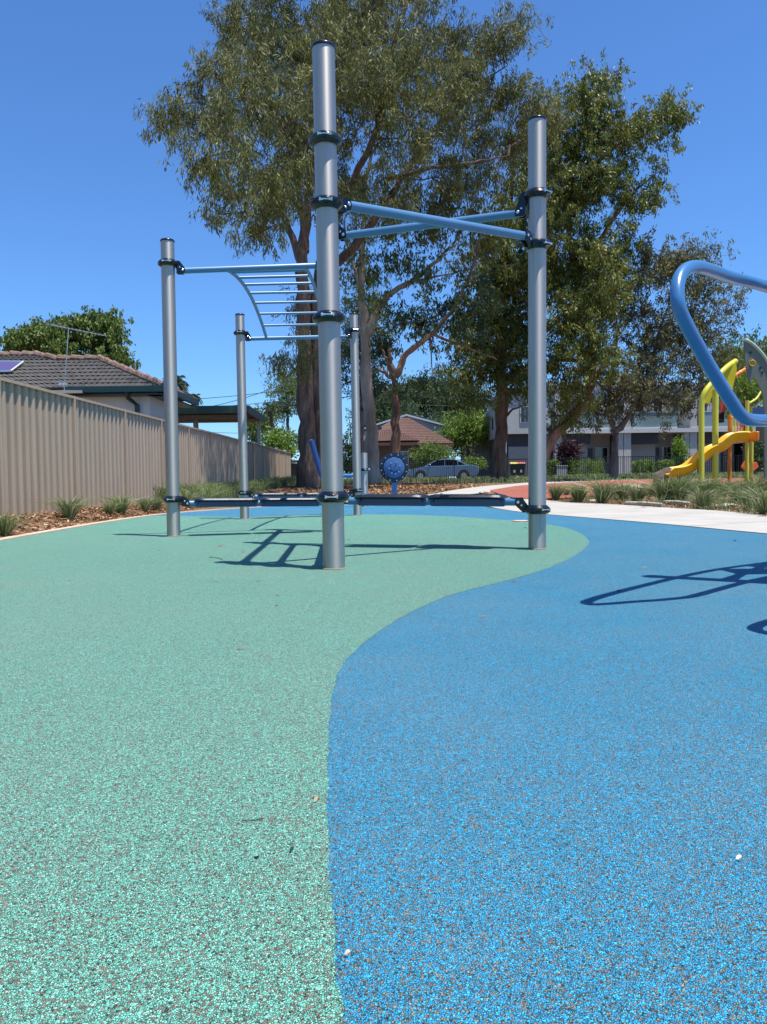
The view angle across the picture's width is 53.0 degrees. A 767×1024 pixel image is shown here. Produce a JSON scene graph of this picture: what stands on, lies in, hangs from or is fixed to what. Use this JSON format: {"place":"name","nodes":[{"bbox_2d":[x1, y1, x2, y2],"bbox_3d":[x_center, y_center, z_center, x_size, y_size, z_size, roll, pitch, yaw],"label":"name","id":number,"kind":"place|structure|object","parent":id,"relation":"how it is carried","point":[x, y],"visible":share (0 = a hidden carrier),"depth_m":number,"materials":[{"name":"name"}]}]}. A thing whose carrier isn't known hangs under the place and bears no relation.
{"place":"outdoors","nodes":[
{"label":"outdoors","id":0,"kind":"place"},
{"bbox_2d":[191,393,202,428],"bbox_3d":[-8.297,-3.081,33.905,0.750,4.284,0.737,-1,2,0],"label":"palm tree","id":1,"kind":"object","parent":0,"point":[197,396],"visible":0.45,"depth_m":33.77,"materials":[{"name":"green plant"}]},
{"bbox_2d":[214,378,295,405],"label":"overhead cable","id":2,"kind":"object","parent":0,"point":[255,394],"visible":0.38,"depth_m":41.70,"materials":[{"name":"grey plastic"}]},
{"bbox_2d":[201,378,350,398],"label":"overhead cable","id":3,"kind":"object","parent":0,"point":[254,393],"visible":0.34,"depth_m":45.76,"materials":[{"name":"grey plastic"}]},
{"bbox_2d":[254,390,382,408],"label":"overhead cable","id":4,"kind":"object","parent":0,"point":[295,404],"visible":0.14,"depth_m":46.77,"materials":[{"name":"grey plastic"}]},
{"bbox_2d":[0,478,766,537],"bbox_3d":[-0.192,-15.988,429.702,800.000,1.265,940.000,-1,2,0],"label":"ground","id":5,"kind":"structure","parent":0,"point":[210,508],"depth_m":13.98,"materials":[{"name":"wood"}]},
{"bbox_2d":[0,508,45,535],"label":"grass tussock","id":6,"kind":"object","parent":5,"relation":"on","point":[6,528],"depth_m":7.86,"materials":[{"name":"plant"}]},
{"bbox_2d":[0,312,77,355],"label":"round tree","id":7,"kind":"object","parent":5,"relation":"on","point":[35,335],"visible":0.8,"depth_m":39.12,"materials":[{"name":"green plant"}]},
{"bbox_2d":[25,493,114,518],"bbox_3d":[-4.397,-0.094,10.576,1.209,0.382,1.381,0,2,16],"label":"grass tussock","id":8,"kind":"object","parent":5,"relation":"on","point":[71,508],"depth_m":10.50,"materials":[{"name":"plant"}]},
{"bbox_2d":[36,304,141,369],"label":"round tree","id":9,"kind":"object","parent":5,"relation":"on","point":[109,325],"visible":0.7,"depth_m":41.08,"materials":[{"name":"green plant"}]},
{"bbox_2d":[0,350,198,418],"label":"tiled house","id":10,"kind":"structure","parent":5,"relation":"on","point":[99,378],"depth_m":23.11,"materials":[{"name":"tile"}]},
{"bbox_2d":[0,360,23,372],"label":"solar panel","id":11,"kind":"object","parent":10,"relation":"on","point":[8,366],"visible":1,"depth_m":23.77,"materials":[{"name":"blue"}]},
{"bbox_2d":[47,322,105,393],"bbox_3d":[-8.874,-4.256,22.221,1.788,2.146,0.593,-3,3,-42],"label":"tv antenna","id":12,"kind":"object","parent":10,"relation":"attached to","point":[64,383],"visible":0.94,"depth_m":22.05,"materials":[{"name":"silver metal"}]},
{"bbox_2d":[88,501,130,513],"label":"grass tussock","id":13,"kind":"object","parent":5,"relation":"on","point":[110,509],"depth_m":12.02,"materials":[{"name":"plant"}]},
{"bbox_2d":[92,493,150,513],"bbox_3d":[-4.346,-0.163,12.511,1.092,0.390,1.226,-3,3,-43],"label":"grass tussock","id":14,"kind":"object","parent":5,"relation":"on","point":[119,510],"depth_m":12.44,"materials":[{"name":"plant"}]},
{"bbox_2d":[0,506,260,540],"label":"kerb","id":15,"kind":"structure","parent":5,"relation":"on","point":[35,533],"depth_m":9.80,"materials":[{"name":"concrete"}]},
{"bbox_2d":[0,377,290,516],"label":"boundary fence","id":16,"kind":"object","parent":5,"relation":"on","point":[57,444],"visible":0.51,"depth_m":12.99,"materials":[{"name":"metal"}]},
{"bbox_2d":[131,495,159,510],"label":"grass tussock","id":17,"kind":"object","parent":5,"relation":"on","point":[145,505],"depth_m":13.66,"materials":[{"name":"plant"}]},
{"bbox_2d":[142,494,165,509],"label":"grass tussock","id":18,"kind":"object","parent":5,"relation":"on","point":[156,505],"depth_m":14.34,"materials":[{"name":"plant"}]},
{"bbox_2d":[162,375,189,391],"bbox_3d":[-9.141,-3.479,33.886,1.389,5.101,1.424,-1,2,0],"label":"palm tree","id":19,"kind":"object","parent":5,"relation":"on","point":[182,385],"visible":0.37,"depth_m":33.66,"materials":[{"name":"green plant"}]},
{"bbox_2d":[153,491,209,499],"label":"grass tussock","id":20,"kind":"object","parent":5,"relation":"on","point":[189,497],"depth_m":16.41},
{"bbox_2d":[178,405,264,444],"bbox_3d":[-6.709,-2.211,29.936,3.795,3.363,4.600,-1,2,0],"label":"carport","id":21,"kind":"object","parent":5,"relation":"on","point":[196,415],"visible":0.53,"depth_m":29.38,"materials":[{"name":"green"}]},
{"bbox_2d":[154,474,295,507],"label":"grass","id":22,"kind":"structure","parent":5,"relation":"on","point":[227,490],"depth_m":20.55,"materials":[{"name":"plant"}]},
{"bbox_2d":[247,404,282,444],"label":"garden shrub","id":23,"kind":"object","parent":5,"relation":"on","point":[252,428],"visible":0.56,"depth_m":49.44,"materials":[{"name":"green plant"}]},
{"bbox_2d":[261,402,280,434],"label":"palm tree","id":24,"kind":"object","parent":5,"relation":"on","point":[271,409],"visible":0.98,"depth_m":45.67,"materials":[{"name":"green plant"}]},
{"bbox_2d":[256,368,297,441],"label":"distant tree","id":25,"kind":"object","parent":5,"relation":"on","point":[288,410],"visible":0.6,"depth_m":57.38,"materials":[{"name":"green plant"}]},
{"bbox_2d":[261,424,298,459],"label":"garden shrub","id":26,"kind":"object","parent":5,"relation":"on","point":[276,440],"visible":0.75,"depth_m":43.51,"materials":[{"name":"green plant"}]},
{"bbox_2d":[0,514,588,1023],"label":"green rubber surface","id":27,"kind":"object","parent":5,"relation":"on","point":[164,718],"visible":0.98,"depth_m":1.48,"materials":[{"name":"rubber"}]},
{"bbox_2d":[157,40,551,569],"bbox_3d":[-0.867,-1.384,8.198,2.889,3.181,7.717,-1,2,-13],"label":"climbing frame","id":28,"kind":"object","parent":27,"relation":"on","point":[328,205],"visible":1,"depth_m":5.60,"materials":[{"name":"silver metal"}]},
{"bbox_2d":[291,460,297,476],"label":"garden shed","id":29,"kind":"structure","parent":5,"relation":"on","point":[293,466],"depth_m":43.93,"materials":[{"name":"metal"}]},
{"bbox_2d":[342,429,365,478],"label":"garden shrub","id":30,"kind":"object","parent":5,"relation":"on","point":[347,453],"visible":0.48,"depth_m":51.65,"materials":[{"name":"green plant"}]},
{"bbox_2d":[133,0,584,487],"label":"paperbark tree","id":31,"kind":"object","parent":5,"relation":"on","point":[344,29],"visible":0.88,"depth_m":24.25,"materials":[{"name":"green plant"}]},
{"bbox_2d":[340,284,403,452],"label":"distant tree","id":32,"kind":"object","parent":5,"relation":"on","point":[345,345],"visible":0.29,"depth_m":43.44,"materials":[{"name":"green plant"}]},
{"bbox_2d":[344,379,422,431],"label":"distant tree","id":33,"kind":"object","parent":5,"relation":"on","point":[387,408],"visible":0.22,"depth_m":76.61,"materials":[{"name":"green plant"}]},
{"bbox_2d":[364,414,443,435],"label":"house","id":34,"kind":"structure","parent":5,"relation":"on","point":[429,424],"depth_m":73.73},
{"bbox_2d":[363,418,453,479],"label":"brick bungalow","id":35,"kind":"object","parent":5,"relation":"on","point":[413,432],"visible":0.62,"depth_m":63.21,"materials":[{"name":"brick"}]},
{"bbox_2d":[401,451,408,462],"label":"window","id":36,"kind":"structure","parent":35,"relation":"in","point":[405,453],"depth_m":60.80,"materials":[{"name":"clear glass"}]},
{"bbox_2d":[383,362,453,418],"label":"distant tree","id":37,"kind":"object","parent":5,"relation":"on","point":[424,402],"visible":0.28,"depth_m":92.81,"materials":[{"name":"green plant"}]},
{"bbox_2d":[406,436,460,478],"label":"garden shrub","id":38,"kind":"object","parent":5,"relation":"on","point":[425,450],"visible":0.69,"depth_m":55.39,"materials":[{"name":"green plant"}]},
{"bbox_2d":[359,240,517,484],"bbox_3d":[1.510,-5.559,29.579,7.089,9.200,4.048,1,3,32],"label":"gum tree","id":39,"kind":"object","parent":5,"relation":"on","point":[456,304],"visible":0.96,"depth_m":28.77,"materials":[{"name":"green plant"}]},
{"bbox_2d":[416,404,462,458],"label":"distant tree","id":40,"kind":"object","parent":5,"relation":"on","point":[437,419],"visible":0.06,"depth_m":79.22,"materials":[{"name":"green plant"}]},
{"bbox_2d":[407,459,478,479],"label":"parked car","id":41,"kind":"object","parent":5,"relation":"on","point":[429,470],"visible":0.59,"depth_m":50.28,"materials":[{"name":"blue paint"}]},
{"bbox_2d":[139,504,766,1023],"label":"blue rubber surface","id":42,"kind":"object","parent":5,"relation":"on","point":[547,796],"visible":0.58,"depth_m":1.24,"materials":[{"name":"rubber"}]},
{"bbox_2d":[309,439,369,506],"bbox_3d":[-0.952,-0.855,16.808,1.344,1.487,0.242,-1,2,3],"label":"exercise machine","id":43,"kind":"object","parent":42,"relation":"on","point":[364,472],"visible":0.69,"depth_m":16.72,"materials":[{"name":"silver metal"}]},
{"bbox_2d":[379,453,408,493],"bbox_3d":[0.259,-0.746,18.175,0.709,1.316,0.181,-1,2,0],"label":"play panel","id":44,"kind":"object","parent":42,"relation":"on","point":[394,468],"visible":0.98,"depth_m":18.13,"materials":[{"name":"blue"}]},
{"bbox_2d":[670,260,766,426],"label":"fitness station","id":45,"kind":"object","parent":42,"relation":"on","point":[707,362],"visible":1,"depth_m":3.00,"materials":[{"name":"blue painted metal"}]},
{"bbox_2d":[338,122,575,483],"bbox_3d":[2.626,-8.301,30.564,10.440,14.535,4.123,-1,2,0],"label":"gum tree","id":46,"kind":"object","parent":5,"relation":"on","point":[488,245],"visible":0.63,"depth_m":30.59,"materials":[{"name":"green plant"}]},
{"bbox_2d":[419,377,494,421],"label":"distant tree","id":47,"kind":"object","parent":5,"relation":"on","point":[450,399],"visible":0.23,"depth_m":90.38,"materials":[{"name":"green plant"}]},
{"bbox_2d":[434,399,491,459],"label":"distant tree","id":48,"kind":"object","parent":5,"relation":"on","point":[463,430],"visible":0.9,"depth_m":68.93,"materials":[{"name":"green plant"}]},
{"bbox_2d":[462,453,487,476],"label":"garden shrub","id":49,"kind":"object","parent":5,"relation":"on","point":[481,463],"visible":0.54,"depth_m":59.74,"materials":[{"name":"green plant"}]},
{"bbox_2d":[429,111,581,481],"bbox_3d":[5.639,-10.068,35.562,7.243,17.627,5.068,-1,2,0],"label":"gum tree","id":50,"kind":"object","parent":5,"relation":"on","point":[502,378],"visible":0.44,"depth_m":35.28,"materials":[{"name":"green plant"}]},
{"bbox_2d":[509,462,517,477],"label":"wheelie bin","id":51,"kind":"object","parent":5,"relation":"on","point":[513,468],"visible":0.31,"depth_m":46.30,"materials":[{"name":"black"}]},
{"bbox_2d":[517,462,524,476],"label":"wheelie bin","id":52,"kind":"object","parent":5,"relation":"on","point":[521,471],"visible":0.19,"depth_m":46.28,"materials":[{"name":"black"}]},
{"bbox_2d":[546,459,559,475],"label":"hedge","id":53,"kind":"object","parent":5,"relation":"on","point":[549,469],"visible":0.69,"depth_m":46.90,"materials":[{"name":"green plant"}]},
{"bbox_2d":[343,454,763,479],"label":"park fence","id":54,"kind":"object","parent":5,"relation":"on","point":[656,461],"visible":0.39,"depth_m":45.42,"materials":[{"name":"black metal"}]},
{"bbox_2d":[555,465,567,477],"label":"utility box","id":55,"kind":"object","parent":5,"relation":"on","point":[561,470],"visible":0.38,"depth_m":46.74,"materials":[{"name":"metal"}]},
{"bbox_2d":[546,481,577,498],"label":"grass tussock","id":56,"kind":"object","parent":5,"relation":"on","point":[556,494],"depth_m":19.04,"materials":[{"name":"plant"}]},
{"bbox_2d":[552,435,584,475],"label":"cordyline","id":57,"kind":"object","parent":5,"relation":"on","point":[567,448],"visible":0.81,"depth_m":47.13,"materials":[{"name":"purple plant"}]},
{"bbox_2d":[547,480,599,501],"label":"grass tussock","id":58,"kind":"object","parent":5,"relation":"on","point":[579,494],"depth_m":18.23,"materials":[{"name":"plant"}]},
{"bbox_2d":[567,456,606,476],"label":"hedge","id":59,"kind":"object","parent":5,"relation":"on","point":[600,467],"visible":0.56,"depth_m":46.63,"materials":[{"name":"green plant"}]},
{"bbox_2d":[495,49,703,481],"bbox_3d":[9.051,-10.300,32.151,8.656,18.367,5.567,0,2,12],"label":"gum tree","id":60,"kind":"object","parent":5,"relation":"on","point":[580,310],"visible":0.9,"depth_m":31.85,"materials":[{"name":"green plant"}]},
{"bbox_2d":[566,475,640,503],"bbox_3d":[4.797,-0.520,17.329,1.800,0.654,2.282,-2,3,-40],"label":"grass tussock","id":61,"kind":"object","parent":5,"relation":"on","point":[601,495],"depth_m":17.06,"materials":[{"name":"plant"}]},
{"bbox_2d":[461,381,763,477],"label":"apartment block","id":62,"kind":"structure","parent":5,"relation":"on","point":[641,438],"depth_m":60.38,"materials":[{"name":"paint"}]},
{"bbox_2d":[508,447,527,474],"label":"garage door","id":63,"kind":"structure","parent":62,"relation":"in","point":[521,453],"depth_m":60.37,"materials":[{"name":"metal"}]},
{"bbox_2d":[520,406,527,422],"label":"window","id":64,"kind":"structure","parent":62,"relation":"in","point":[521,409],"depth_m":59.70,"materials":[{"name":"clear glass"}]},
{"bbox_2d":[576,445,586,473],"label":"garage door","id":65,"kind":"structure","parent":62,"relation":"in","point":[584,447],"depth_m":60.77,"materials":[{"name":"metal"}]},
{"bbox_2d":[587,448,592,471],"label":"door","id":66,"kind":"structure","parent":62,"relation":"in","point":[589,450],"depth_m":61.97,"materials":[{"name":"grey"}]},
{"bbox_2d":[595,447,607,462],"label":"window","id":67,"kind":"structure","parent":62,"relation":"in","point":[602,452],"depth_m":61.97,"materials":[{"name":"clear glass"}]},
{"bbox_2d":[631,444,654,472],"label":"garage door","id":68,"kind":"structure","parent":62,"relation":"in","point":[636,449],"depth_m":60.77,"materials":[{"name":"metal"}]},
{"bbox_2d":[655,448,658,459],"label":"door","id":69,"kind":"structure","parent":62,"relation":"in","point":[656,449],"depth_m":61.97,"materials":[{"name":"grey"}]},
{"bbox_2d":[652,400,662,410],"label":"window","id":70,"kind":"structure","parent":62,"relation":"in","point":[657,409],"depth_m":62.03,"materials":[{"name":"grey glass"}]},
{"bbox_2d":[661,446,671,460],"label":"window","id":71,"kind":"structure","parent":62,"relation":"in","point":[664,449],"depth_m":61.96,"materials":[{"name":"black glass"}]},
{"bbox_2d":[697,399,707,425],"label":"window","id":72,"kind":"structure","parent":62,"relation":"in","point":[706,408],"depth_m":62.03,"materials":[{"name":"grey glass"}]},
{"bbox_2d":[697,443,719,472],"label":"garage door","id":73,"kind":"structure","parent":62,"relation":"in","point":[705,444],"depth_m":60.82,"materials":[{"name":"metal"}]},
{"bbox_2d":[720,452,722,471],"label":"door","id":74,"kind":"structure","parent":62,"relation":"in","point":[721,457],"depth_m":62.00,"materials":[{"name":"grey"}]},
{"bbox_2d":[725,446,732,461],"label":"window","id":75,"kind":"structure","parent":62,"relation":"in","point":[726,451],"depth_m":61.97,"materials":[{"name":"black glass"}]},
{"bbox_2d":[590,478,642,498],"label":"grass tussock","id":76,"kind":"object","parent":5,"relation":"on","point":[622,493],"depth_m":18.76,"materials":[{"name":"plant"}]},
{"bbox_2d":[490,478,753,498],"bbox_3d":[8.513,-0.834,24.982,7.456,0.472,14.891,0,2,28],"label":"red rubber surface","id":77,"kind":"object","parent":5,"relation":"on","point":[518,491],"visible":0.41,"depth_m":23.51,"materials":[{"name":"rubber"}]},
{"bbox_2d":[613,482,658,500],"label":"grass tussock","id":78,"kind":"object","parent":5,"relation":"on","point":[636,493],"depth_m":17.22,"materials":[{"name":"plant"}]},
{"bbox_2d":[630,459,654,474],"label":"hedge","id":79,"kind":"object","parent":5,"relation":"on","point":[635,466],"visible":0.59,"depth_m":46.88,"materials":[{"name":"green plant"}]},
{"bbox_2d":[624,501,664,506],"bbox_3d":[5.119,-0.158,15.084,0.119,0.105,1.344,-1,2,-12],"label":"timber edging","id":80,"kind":"object","parent":5,"relation":"on","point":[643,503],"visible":0.7,"depth_m":15.01,"materials":[{"name":"wood"}]},
{"bbox_2d":[561,224,751,478],"bbox_3d":[12.168,-6.879,33.943,8.870,10.962,5.982,-1,2,0],"label":"gum tree","id":81,"kind":"object","parent":5,"relation":"on","point":[664,266],"visible":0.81,"depth_m":33.25,"materials":[{"name":"green plant"}]},
{"bbox_2d":[548,484,766,513],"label":"grass","id":82,"kind":"structure","parent":5,"relation":"on","point":[723,506],"depth_m":14.96,"materials":[{"name":"plant"}]},
{"bbox_2d":[613,474,706,501],"bbox_3d":[6.109,-0.548,17.242,2.392,0.686,1.887,1,3,38],"label":"grass tussock","id":83,"kind":"object","parent":5,"relation":"on","point":[666,493],"depth_m":16.96,"materials":[{"name":"plant"}]},
{"bbox_2d":[654,459,675,472],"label":"hedge","id":84,"kind":"object","parent":5,"relation":"on","point":[663,463],"visible":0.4,"depth_m":46.86,"materials":[{"name":"green plant"}]},
{"bbox_2d":[653,467,681,486],"bbox_3d":[7.905,-0.893,21.513,0.793,0.739,0.505,-1,2,0],"label":"boulder","id":85,"kind":"object","parent":5,"relation":"on","point":[661,473],"visible":0.24,"depth_m":21.32,"materials":[{"name":"stone"}]},
{"bbox_2d":[662,500,691,505],"bbox_3d":[5.950,-0.185,15.553,0.116,0.105,1.302,-1,2,-2],"label":"timber edging","id":86,"kind":"object","parent":5,"relation":"on","point":[679,502],"visible":0.62,"depth_m":15.50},
{"bbox_2d":[636,470,722,500],"bbox_3d":[6.338,-0.562,16.896,2.216,0.735,1.968,0,2,10],"label":"grass tussock","id":87,"kind":"object","parent":5,"relation":"on","point":[677,492],"depth_m":16.80,"materials":[{"name":"plant"}]},
{"bbox_2d":[667,434,691,465],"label":"garden shrub","id":88,"kind":"object","parent":5,"relation":"on","point":[679,447],"visible":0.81,"depth_m":48.26,"materials":[{"name":"green plant"}]},
{"bbox_2d":[661,476,714,494],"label":"grass tussock","id":89,"kind":"object","parent":5,"relation":"on","point":[689,481],"depth_m":19.61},
{"bbox_2d":[669,474,742,495],"bbox_3d":[7.812,-0.657,18.862,2.002,0.637,1.783,0,2,22],"label":"grass tussock","id":90,"kind":"object","parent":5,"relation":"on","point":[714,485],"depth_m":18.76,"materials":[{"name":"plant"}]},
{"bbox_2d":[680,486,743,507],"bbox_3d":[5.610,-0.280,13.216,1.300,0.456,1.559,0,2,6],"label":"grass tussock","id":91,"kind":"object","parent":5,"relation":"on","point":[695,497],"depth_m":13.22,"materials":[{"name":"plant"}]},
{"bbox_2d":[711,478,738,496],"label":"grass tussock","id":92,"kind":"object","parent":5,"relation":"on","point":[722,485],"depth_m":19.08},
{"bbox_2d":[716,503,738,507],"bbox_3d":[5.838,-0.106,13.152,0.399,0.096,0.302,1,3,40],"label":"stone","id":93,"kind":"object","parent":5,"relation":"on","point":[731,505],"visible":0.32,"depth_m":13.08,"materials":[{"name":"stone"}]},
{"bbox_2d":[691,324,766,471],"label":"gum tree","id":94,"kind":"object","parent":5,"relation":"on","point":[758,344],"visible":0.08,"depth_m":51.23,"materials":[{"name":"green plant"}]},
{"bbox_2d":[698,338,766,492],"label":"playground tower","id":95,"kind":"structure","parent":5,"relation":"on","point":[755,360],"depth_m":20.85,"materials":[{"name":"yellow"}]},
{"bbox_2d":[665,431,758,481],"bbox_3d":[8.971,-1.365,21.113,2.380,1.652,0.650,-1,2,0],"label":"slide","id":96,"kind":"object","parent":95,"relation":"attached to","point":[726,441],"visible":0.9,"depth_m":20.85,"materials":[{"name":"yellow plastic"}]},
{"bbox_2d":[708,479,764,502],"bbox_3d":[7.473,-0.466,16.370,1.661,0.551,1.474,-1,2,-2],"label":"grass tussock","id":97,"kind":"object","parent":5,"relation":"on","point":[733,487],"depth_m":16.36,"materials":[{"name":"plant"}]},
{"bbox_2d":[719,371,762,473],"bbox_3d":[18.675,-4.707,39.652,3.394,5.893,3.182,1,2,30],"label":"round tree","id":98,"kind":"object","parent":5,"relation":"on","point":[744,385],"visible":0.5,"depth_m":39.35,"materials":[{"name":"green plant"}]},
{"bbox_2d":[715,475,766,494],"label":"grass tussock","id":99,"kind":"object","parent":5,"relation":"on","point":[756,480],"depth_m":18.24,"materials":[{"name":"plant"}]},
{"bbox_2d":[719,485,766,506],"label":"grass tussock","id":100,"kind":"object","parent":5,"relation":"on","point":[745,495],"depth_m":13.55,"materials":[{"name":"plant"}]},
{"bbox_2d":[726,486,766,514],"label":"grass tussock","id":101,"kind":"object","parent":5,"relation":"on","point":[760,503],"depth_m":10.74,"materials":[{"name":"plant"}]},
{"bbox_2d":[733,478,759,488],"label":"grass tussock","id":102,"kind":"object","parent":5,"relation":"on","point":[742,481],"depth_m":20.82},
{"bbox_2d":[741,441,763,474],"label":"garden shrub","id":103,"kind":"object","parent":5,"relation":"on","point":[758,458],"visible":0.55,"depth_m":43.61,"materials":[{"name":"green plant"}]},
{"bbox_2d":[740,471,766,485],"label":"grass tussock","id":104,"kind":"object","parent":5,"relation":"on","point":[761,479],"depth_m":21.05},
{"bbox_2d":[0,0,766,479],"label":"sky","id":105,"kind":"structure","parent":0,"point":[86,207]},
{"bbox_2d":[375,401,519,406],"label":"overhead cable","id":106,"kind":"object","parent":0,"point":[439,405],"visible":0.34,"depth_m":46.78,"materials":[{"name":"grey plastic"}]},
{"bbox_2d":[429,479,635,494],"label":"garden path","id":107,"kind":"structure","parent":0,"point":[475,490],"depth_m":23.68,"materials":[{"name":"concrete"}]},
{"bbox_2d":[343,471,763,484],"bbox_3d":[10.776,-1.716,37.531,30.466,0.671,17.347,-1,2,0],"label":"grass","id":108,"kind":"structure","parent":0,"point":[477,479],"depth_m":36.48,"materials":[{"name":"plant"}]},
{"bbox_2d":[346,497,766,532],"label":"concrete path","id":109,"kind":"structure","parent":0,"point":[705,518],"depth_m":10.86,"materials":[{"name":"concrete"}]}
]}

